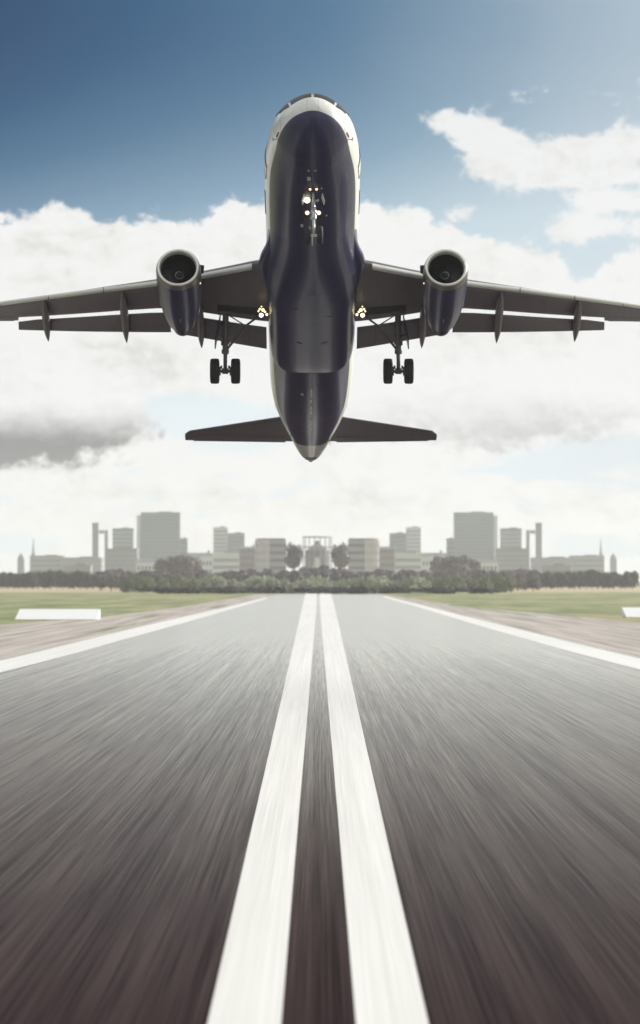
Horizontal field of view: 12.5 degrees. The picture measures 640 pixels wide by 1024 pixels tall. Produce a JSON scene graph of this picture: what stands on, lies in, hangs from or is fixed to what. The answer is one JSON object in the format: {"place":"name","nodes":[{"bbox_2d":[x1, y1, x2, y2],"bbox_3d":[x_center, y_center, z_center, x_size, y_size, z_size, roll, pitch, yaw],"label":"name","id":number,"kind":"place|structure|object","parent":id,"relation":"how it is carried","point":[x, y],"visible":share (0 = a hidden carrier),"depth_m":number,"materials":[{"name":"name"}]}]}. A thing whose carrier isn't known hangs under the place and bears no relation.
{"place":"outdoors","nodes":[
{"label":"outdoors","id":0,"kind":"place"},
{"bbox_2d":[17,553,23,573],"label":"domed tower","id":1,"kind":"structure","parent":0,"point":[20,564],"depth_m":4199.89,"materials":[{"name":"grey concrete"}]},
{"bbox_2d":[60,556,103,574],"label":"warehouse","id":2,"kind":"structure","parent":0,"point":[97,563],"depth_m":3499.31,"materials":[{"name":"concrete"}]},
{"bbox_2d":[92,523,107,569],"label":"chimney tower","id":3,"kind":"structure","parent":0,"point":[96,531],"depth_m":3700.40,"materials":[{"name":"grey concrete"}]},
{"bbox_2d":[112,527,133,547],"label":"tower block","id":4,"kind":"structure","parent":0,"point":[123,537],"depth_m":3900.18,"materials":[{"name":"grey concrete"}]},
{"bbox_2d":[136,556,156,571],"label":"house","id":5,"kind":"structure","parent":0,"point":[144,564],"depth_m":2599.62,"materials":[{"name":"grey brick"}]},
{"bbox_2d":[137,511,180,559],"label":"tower block","id":6,"kind":"structure","parent":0,"point":[159,534],"depth_m":4000.28,"materials":[{"name":"grey concrete"}]},
{"bbox_2d":[188,550,211,573],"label":"terraced house","id":7,"kind":"structure","parent":0,"point":[206,558],"depth_m":2999.71,"materials":[{"name":"grey brick"}]},
{"bbox_2d":[213,526,228,552],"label":"tower block","id":8,"kind":"structure","parent":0,"point":[220,539],"depth_m":3900.11,"materials":[{"name":"concrete"}]},
{"bbox_2d":[227,532,244,552],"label":"tower block","id":9,"kind":"structure","parent":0,"point":[236,540],"depth_m":3850.01,"materials":[{"name":"grey concrete"}]},
{"bbox_2d":[0,594,639,1023],"bbox_3d":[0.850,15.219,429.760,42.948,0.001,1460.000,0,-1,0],"label":"runway","id":10,"kind":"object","parent":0,"point":[502,764],"visible":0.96,"depth_m":61.74,"materials":[{"name":"grey asphalt"}]},
{"bbox_2d":[0,597,266,671],"bbox_3d":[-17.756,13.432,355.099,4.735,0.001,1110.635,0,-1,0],"label":"runway edge marking","id":11,"kind":"object","parent":10,"relation":"on","point":[37,657],"visible":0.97,"depth_m":236.97,"materials":[{"name":"paint"}]},
{"bbox_2d":[207,593,316,1023],"bbox_3d":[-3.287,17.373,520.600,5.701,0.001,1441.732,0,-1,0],"label":"runway centre marking","id":12,"kind":"object","parent":10,"relation":"on","point":[249,987],"visible":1,"depth_m":48.94,"materials":[{"name":"paint"}]},
{"bbox_2d":[319,593,428,1023],"bbox_3d":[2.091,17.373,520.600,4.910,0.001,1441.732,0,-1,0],"label":"runway centre marking","id":13,"kind":"object","parent":10,"relation":"on","point":[386,985],"visible":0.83,"depth_m":49.10,"materials":[{"name":"paint"}]},
{"bbox_2d":[384,596,639,668],"bbox_3d":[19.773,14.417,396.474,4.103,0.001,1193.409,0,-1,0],"label":"runway edge marking","id":14,"kind":"object","parent":10,"relation":"on","point":[624,660],"visible":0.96,"depth_m":236.97,"materials":[{"name":"paint"}]},
{"bbox_2d":[0,93,639,461],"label":"airliner","id":15,"kind":"object","parent":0,"point":[311,285],"visible":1,"depth_m":128.60,"materials":[{"name":"paint"}]},
{"bbox_2d":[0,583,639,624],"bbox_3d":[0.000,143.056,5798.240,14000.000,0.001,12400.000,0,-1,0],"label":"grass ground","id":16,"kind":"structure","parent":0,"point":[607,603],"depth_m":759.89,"materials":[{"name":"green plant"}]},
{"bbox_2d":[0,571,8,587],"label":"broadleaf tree","id":17,"kind":"object","parent":16,"relation":"on","point":[3,579],"visible":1,"depth_m":1757.16,"materials":[{"name":"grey plant"}]},
{"bbox_2d":[7,573,19,589],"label":"broadleaf tree","id":18,"kind":"object","parent":16,"relation":"on","point":[13,581],"visible":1,"depth_m":1727.68,"materials":[{"name":"grey plant"}]},
{"bbox_2d":[25,571,38,589],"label":"broadleaf tree","id":19,"kind":"object","parent":16,"relation":"on","point":[32,580],"visible":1,"depth_m":1707.79,"materials":[{"name":"grey plant"}]},
{"bbox_2d":[30,555,64,571],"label":"office block","id":20,"kind":"structure","parent":16,"relation":"on","point":[42,563],"depth_m":4199.28,"materials":[{"name":"grey concrete"}]},
{"bbox_2d":[44,569,57,589],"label":"broadleaf tree","id":21,"kind":"object","parent":16,"relation":"on","point":[50,578],"visible":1,"depth_m":1721.30,"materials":[{"name":"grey plant"}]},
{"bbox_2d":[15,609,99,619],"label":"marker board","id":22,"kind":"object","parent":16,"relation":"on","point":[58,614],"visible":1,"depth_m":380.79,"materials":[{"name":"metal"}]},
{"bbox_2d":[56,570,64,589],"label":"broadleaf tree","id":23,"kind":"object","parent":16,"relation":"on","point":[59,581],"visible":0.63,"depth_m":1732.27,"materials":[{"name":"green plant"}]},
{"bbox_2d":[63,573,74,589],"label":"broadleaf tree","id":24,"kind":"object","parent":16,"relation":"on","point":[68,579],"visible":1,"depth_m":1712.27,"materials":[{"name":"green plant"}]},
{"bbox_2d":[63,564,92,586],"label":"hangar","id":25,"kind":"structure","parent":16,"relation":"on","point":[70,569],"depth_m":2499.51,"materials":[{"name":"metal"}]},
{"bbox_2d":[73,570,86,589],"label":"broadleaf tree","id":26,"kind":"object","parent":16,"relation":"on","point":[80,578],"visible":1,"depth_m":1708.61,"materials":[{"name":"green plant"}]},
{"bbox_2d":[92,573,107,590],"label":"belt tree","id":27,"kind":"object","parent":16,"relation":"on","point":[97,579],"visible":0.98,"depth_m":1473.69,"materials":[{"name":"grey plant"}]},
{"bbox_2d":[101,572,120,590],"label":"belt tree","id":28,"kind":"object","parent":16,"relation":"on","point":[110,580],"visible":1,"depth_m":1465.78,"materials":[{"name":"grey plant"}]},
{"bbox_2d":[106,547,138,572],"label":"office block","id":29,"kind":"structure","parent":16,"relation":"on","point":[124,558],"depth_m":3299.57,"materials":[{"name":"grey concrete"}]},
{"bbox_2d":[119,577,134,591],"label":"shrub","id":30,"kind":"object","parent":16,"relation":"on","point":[125,584],"visible":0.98,"depth_m":1320.82,"materials":[{"name":"green plant"}]},
{"bbox_2d":[136,575,152,591],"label":"shrub","id":31,"kind":"object","parent":16,"relation":"on","point":[144,582],"visible":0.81,"depth_m":1315.05,"materials":[{"name":"green plant"}]},
{"bbox_2d":[137,570,156,579],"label":"belt tree","id":32,"kind":"object","parent":16,"relation":"on","point":[142,573],"visible":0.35,"depth_m":1497.26,"materials":[{"name":"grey plant"}]},
{"bbox_2d":[135,586,182,593],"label":"dark shrub","id":33,"kind":"object","parent":16,"relation":"on","point":[160,590],"visible":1,"depth_m":1182.11,"materials":[{"name":"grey plant"}]},
{"bbox_2d":[153,557,169,571],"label":"tall tree","id":34,"kind":"object","parent":16,"relation":"on","point":[159,564],"visible":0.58,"depth_m":1946.38,"materials":[{"name":"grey plant"}]},
{"bbox_2d":[167,573,183,586],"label":"shrub","id":35,"kind":"object","parent":16,"relation":"on","point":[177,581],"visible":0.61,"depth_m":1344.23,"materials":[{"name":"green plant"}]},
{"bbox_2d":[164,554,189,571],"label":"tall tree","id":36,"kind":"object","parent":16,"relation":"on","point":[175,563],"visible":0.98,"depth_m":1894.37,"materials":[{"name":"grey plant"}]},
{"bbox_2d":[180,538,187,557],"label":"office block","id":37,"kind":"structure","parent":16,"relation":"on","point":[183,546],"depth_m":4009.89,"materials":[{"name":"grey concrete"}]},
{"bbox_2d":[166,586,208,593],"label":"dark shrub","id":38,"kind":"object","parent":16,"relation":"on","point":[189,590],"visible":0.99,"depth_m":1180.93,"materials":[{"name":"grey plant"}]},
{"bbox_2d":[184,554,203,572],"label":"round tree","id":39,"kind":"object","parent":16,"relation":"on","point":[193,564],"visible":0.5,"depth_m":1896.34,"materials":[{"name":"grey plant"}]},
{"bbox_2d":[200,574,217,587],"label":"pale shrub","id":40,"kind":"object","parent":16,"relation":"on","point":[204,581],"visible":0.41,"depth_m":1251.53,"materials":[{"name":"green plant"}]},
{"bbox_2d":[209,576,226,586],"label":"pale shrub","id":41,"kind":"object","parent":16,"relation":"on","point":[219,581],"visible":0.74,"depth_m":1210.83,"materials":[{"name":"green plant"}]},
{"bbox_2d":[212,552,238,573],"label":"apartment block","id":42,"kind":"structure","parent":16,"relation":"on","point":[225,561],"depth_m":2699.58,"materials":[{"name":"beige concrete"}]},
{"bbox_2d":[206,586,246,593],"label":"dark shrub","id":43,"kind":"object","parent":16,"relation":"on","point":[228,590],"visible":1,"depth_m":1171.82,"materials":[{"name":"grey plant"}]},
{"bbox_2d":[231,570,250,581],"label":"belt tree","id":44,"kind":"object","parent":16,"relation":"on","point":[240,575],"visible":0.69,"depth_m":1504.01,"materials":[{"name":"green plant"}]},
{"bbox_2d":[239,545,254,570],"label":"brick block","id":45,"kind":"structure","parent":16,"relation":"on","point":[246,558],"depth_m":2499.74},
{"bbox_2d":[252,577,264,592],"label":"pale shrub","id":46,"kind":"object","parent":16,"relation":"on","point":[259,582],"visible":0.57,"depth_m":1227.14,"materials":[{"name":"green plant"}]},
{"bbox_2d":[239,586,278,592],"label":"dark shrub","id":47,"kind":"object","parent":16,"relation":"on","point":[262,589],"visible":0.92,"depth_m":1198.49,"materials":[{"name":"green plant"}]},
{"bbox_2d":[255,538,285,572],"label":"curved block","id":48,"kind":"structure","parent":16,"relation":"on","point":[270,553],"depth_m":2299.96,"materials":[{"name":"concrete"}]},
{"bbox_2d":[264,576,281,592],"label":"pale shrub","id":49,"kind":"object","parent":16,"relation":"on","point":[273,582],"visible":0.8,"depth_m":1211.32,"materials":[{"name":"green plant"}]},
{"bbox_2d":[284,542,303,570],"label":"tall tree","id":50,"kind":"object","parent":16,"relation":"on","point":[295,553],"visible":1,"depth_m":1896.40,"materials":[{"name":"grey plant"}]},
{"bbox_2d":[283,570,304,583],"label":"belt tree","id":51,"kind":"object","parent":16,"relation":"on","point":[292,576],"visible":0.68,"depth_m":1457.09,"materials":[{"name":"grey plant"}]},
{"bbox_2d":[302,567,323,578],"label":"belt tree","id":52,"kind":"object","parent":16,"relation":"on","point":[315,572],"visible":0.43,"depth_m":1480.56,"materials":[{"name":"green plant"}]},
{"bbox_2d":[306,540,328,569],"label":"domed pavilion","id":53,"kind":"structure","parent":16,"relation":"on","point":[317,550],"depth_m":2442.26,"materials":[{"name":"grey concrete"}]},
{"bbox_2d":[303,536,331,567],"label":"gasholder frame","id":54,"kind":"object","parent":16,"relation":"on","point":[314,547],"visible":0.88,"depth_m":2439.72,"materials":[{"name":"metal"}]},
{"bbox_2d":[318,564,331,581],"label":"belt tree","id":55,"kind":"object","parent":16,"relation":"on","point":[327,571],"visible":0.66,"depth_m":1490.76,"materials":[{"name":"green plant"}]},
{"bbox_2d":[308,586,346,593],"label":"dark shrub","id":56,"kind":"object","parent":16,"relation":"on","point":[322,589],"visible":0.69,"depth_m":1177.38,"materials":[{"name":"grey plant"}]},
{"bbox_2d":[330,568,342,581],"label":"belt tree","id":57,"kind":"object","parent":16,"relation":"on","point":[336,575],"visible":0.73,"depth_m":1499.34,"materials":[{"name":"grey plant"}]},
{"bbox_2d":[330,541,349,569],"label":"tall tree","id":58,"kind":"object","parent":16,"relation":"on","point":[340,557],"visible":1,"depth_m":1896.33,"materials":[{"name":"grey plant"}]},
{"bbox_2d":[335,577,351,592],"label":"pale shrub","id":59,"kind":"object","parent":16,"relation":"on","point":[344,582],"visible":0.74,"depth_m":1213.26,"materials":[{"name":"green plant"}]},
{"bbox_2d":[339,568,354,579],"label":"belt tree","id":60,"kind":"object","parent":16,"relation":"on","point":[346,573],"visible":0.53,"depth_m":1504.93,"materials":[{"name":"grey plant"}]},
{"bbox_2d":[328,586,375,593],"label":"dark shrub","id":61,"kind":"object","parent":16,"relation":"on","point":[354,590],"visible":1,"depth_m":1162.06,"materials":[{"name":"grey plant"}]},
{"bbox_2d":[350,575,365,586],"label":"pale shrub","id":62,"kind":"object","parent":16,"relation":"on","point":[358,581],"visible":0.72,"depth_m":1237.32,"materials":[{"name":"green plant"}]},
{"bbox_2d":[364,578,383,592],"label":"pale shrub","id":63,"kind":"object","parent":16,"relation":"on","point":[375,584],"visible":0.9,"depth_m":1198.10,"materials":[{"name":"green plant"}]},
{"bbox_2d":[362,574,389,586],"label":"pale shrub","id":64,"kind":"object","parent":16,"relation":"on","point":[384,580],"visible":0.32,"depth_m":1236.86,"materials":[{"name":"green plant"}]},
{"bbox_2d":[377,586,412,592],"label":"dark shrub","id":65,"kind":"object","parent":16,"relation":"on","point":[386,589],"visible":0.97,"depth_m":1199.39,"materials":[{"name":"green plant"}]},
{"bbox_2d":[400,575,416,592],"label":"pale shrub","id":66,"kind":"object","parent":16,"relation":"on","point":[408,582],"visible":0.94,"depth_m":1210.88,"materials":[{"name":"green plant"}]},
{"bbox_2d":[416,579,431,592],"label":"pale shrub","id":67,"kind":"object","parent":16,"relation":"on","point":[424,583],"visible":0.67,"depth_m":1234.15,"materials":[{"name":"green plant"}]},
{"bbox_2d":[429,554,450,574],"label":"round tree","id":68,"kind":"object","parent":16,"relation":"on","point":[437,564],"visible":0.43,"depth_m":1896.02,"materials":[{"name":"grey plant"}]},
{"bbox_2d":[420,586,469,593],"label":"dark shrub","id":69,"kind":"object","parent":16,"relation":"on","point":[441,590],"visible":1,"depth_m":1160.78,"materials":[{"name":"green plant"}]},
{"bbox_2d":[446,538,453,557],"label":"office block","id":70,"kind":"structure","parent":16,"relation":"on","point":[450,547],"depth_m":4009.88,"materials":[{"name":"grey concrete"}]},
{"bbox_2d":[449,574,462,587],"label":"shrub","id":71,"kind":"object","parent":16,"relation":"on","point":[455,581],"visible":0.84,"depth_m":1325.99,"materials":[{"name":"green plant"}]},
{"bbox_2d":[443,553,470,572],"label":"tall tree","id":72,"kind":"object","parent":16,"relation":"on","point":[454,563],"visible":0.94,"depth_m":1894.78,"materials":[{"name":"grey plant"}]},
{"bbox_2d":[466,558,481,572],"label":"tall tree","id":73,"kind":"object","parent":16,"relation":"on","point":[473,564],"visible":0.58,"depth_m":1946.09,"materials":[{"name":"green plant"}]},
{"bbox_2d":[458,586,501,593],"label":"dark shrub","id":74,"kind":"object","parent":16,"relation":"on","point":[480,590],"visible":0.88,"depth_m":1172.87,"materials":[{"name":"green plant"}]},
{"bbox_2d":[470,569,490,583],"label":"belt tree","id":75,"kind":"object","parent":16,"relation":"on","point":[475,574],"visible":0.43,"depth_m":1502.06,"materials":[{"name":"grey plant"}]},
{"bbox_2d":[478,574,493,588],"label":"shrub","id":76,"kind":"object","parent":16,"relation":"on","point":[486,582],"visible":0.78,"depth_m":1306.42,"materials":[{"name":"green plant"}]},
{"bbox_2d":[491,573,505,589],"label":"shrub","id":77,"kind":"object","parent":16,"relation":"on","point":[495,581],"visible":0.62,"depth_m":1352.26,"materials":[{"name":"green plant"}]},
{"bbox_2d":[497,577,514,591],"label":"shrub","id":78,"kind":"object","parent":16,"relation":"on","point":[504,585],"visible":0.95,"depth_m":1325.97,"materials":[{"name":"green plant"}]},
{"bbox_2d":[503,570,517,590],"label":"belt tree","id":79,"kind":"object","parent":16,"relation":"on","point":[509,573],"visible":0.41,"depth_m":1463.41,"materials":[{"name":"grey plant"}]},
{"bbox_2d":[514,571,525,590],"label":"belt tree","id":80,"kind":"object","parent":16,"relation":"on","point":[520,576],"visible":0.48,"depth_m":1482.03,"materials":[{"name":"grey plant"}]},
{"bbox_2d":[524,570,541,590],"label":"belt tree","id":81,"kind":"object","parent":16,"relation":"on","point":[533,580],"visible":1,"depth_m":1492.81,"materials":[{"name":"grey plant"}]},
{"bbox_2d":[540,570,551,587],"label":"broadleaf tree","id":82,"kind":"object","parent":16,"relation":"on","point":[546,577],"visible":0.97,"depth_m":1743.77,"materials":[{"name":"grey plant"}]},
{"bbox_2d":[541,564,570,574],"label":"hangar","id":83,"kind":"structure","parent":16,"relation":"on","point":[556,568],"depth_m":2499.51,"materials":[{"name":"metal"}]},
{"bbox_2d":[555,572,567,589],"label":"broadleaf tree","id":84,"kind":"object","parent":16,"relation":"on","point":[562,579],"visible":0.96,"depth_m":1767.95,"materials":[{"name":"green plant"}]},
{"bbox_2d":[568,571,580,589],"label":"broadleaf tree","id":85,"kind":"object","parent":16,"relation":"on","point":[574,579],"visible":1,"depth_m":1723.65,"materials":[{"name":"grey plant"}]},
{"bbox_2d":[577,570,586,589],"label":"broadleaf tree","id":86,"kind":"object","parent":16,"relation":"on","point":[582,574],"visible":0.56,"depth_m":1778.51,"materials":[{"name":"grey plant"}]},
{"bbox_2d":[586,568,597,587],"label":"broadleaf tree","id":87,"kind":"object","parent":16,"relation":"on","point":[591,577],"visible":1,"depth_m":1714.86,"materials":[{"name":"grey plant"}]},
{"bbox_2d":[602,571,615,587],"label":"broadleaf tree","id":88,"kind":"object","parent":16,"relation":"on","point":[609,579],"visible":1,"depth_m":1733.96,"materials":[{"name":"grey plant"}]},
{"bbox_2d":[619,571,633,589],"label":"broadleaf tree","id":89,"kind":"object","parent":16,"relation":"on","point":[625,580],"visible":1,"depth_m":1750.75,"materials":[{"name":"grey plant"}]},
{"bbox_2d":[622,607,639,617],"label":"marker board","id":90,"kind":"object","parent":16,"relation":"on","point":[630,612],"visible":0.91,"depth_m":405.43,"materials":[{"name":"metal"}]},
{"bbox_2d":[630,570,638,587],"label":"broadleaf tree","id":91,"kind":"object","parent":16,"relation":"on","point":[634,575],"visible":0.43,"depth_m":1778.03,"materials":[{"name":"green plant"}]},
{"bbox_2d":[0,594,639,658],"bbox_3d":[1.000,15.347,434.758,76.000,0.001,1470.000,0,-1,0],"label":"verge","id":92,"kind":"structure","parent":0,"point":[623,637],"depth_m":322.07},
{"bbox_2d":[0,0,639,582],"label":"sky","id":93,"kind":"structure","parent":0,"point":[502,135],"materials":[{"name":"white"}]},
{"bbox_2d":[348,538,378,572],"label":"curved block","id":94,"kind":"structure","parent":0,"point":[363,553],"depth_m":2299.95,"materials":[{"name":"concrete"}]},
{"bbox_2d":[379,545,394,572],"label":"brick block","id":95,"kind":"structure","parent":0,"point":[386,558],"depth_m":2499.71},
{"bbox_2d":[389,532,406,552],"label":"tower block","id":96,"kind":"structure","parent":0,"point":[397,540],"depth_m":3850.01,"materials":[{"name":"grey concrete"}]},
{"bbox_2d":[395,552,421,573],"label":"apartment block","id":97,"kind":"structure","parent":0,"point":[406,561],"depth_m":2699.61,"materials":[{"name":"white concrete"}]},
{"bbox_2d":[406,526,420,552],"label":"tower block","id":98,"kind":"structure","parent":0,"point":[413,538],"depth_m":3900.14,"materials":[{"name":"concrete"}]},
{"bbox_2d":[422,550,446,571],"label":"terraced house","id":99,"kind":"structure","parent":0,"point":[427,558],"depth_m":2999.71,"materials":[{"name":"grey brick"}]},
{"bbox_2d":[453,511,497,562],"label":"tower block","id":100,"kind":"structure","parent":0,"point":[475,534],"depth_m":4000.33,"materials":[{"name":"grey concrete"}]},
{"bbox_2d":[476,556,498,570],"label":"house","id":101,"kind":"structure","parent":0,"point":[490,564],"depth_m":2599.62,"materials":[{"name":"grey brick"}]},
{"bbox_2d":[500,527,521,547],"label":"tower block","id":102,"kind":"structure","parent":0,"point":[510,537],"depth_m":3900.18,"materials":[{"name":"grey concrete"}]},
{"bbox_2d":[495,547,527,571],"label":"office block","id":103,"kind":"structure","parent":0,"point":[512,558],"depth_m":3299.57,"materials":[{"name":"grey concrete"}]},
{"bbox_2d":[526,523,541,569],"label":"chimney tower","id":104,"kind":"structure","parent":0,"point":[538,526],"depth_m":3700.34,"materials":[{"name":"grey concrete"}]},
{"bbox_2d":[530,556,573,573],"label":"warehouse","id":105,"kind":"structure","parent":0,"point":[536,563],"depth_m":3499.32,"materials":[{"name":"concrete"}]},
{"bbox_2d":[569,555,604,572],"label":"office block","id":106,"kind":"structure","parent":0,"point":[587,562],"depth_m":4199.28,"materials":[{"name":"grey concrete"}]},
{"bbox_2d":[610,553,616,571],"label":"domed tower","id":107,"kind":"structure","parent":0,"point":[613,563],"depth_m":4199.92,"materials":[{"name":"grey concrete"}]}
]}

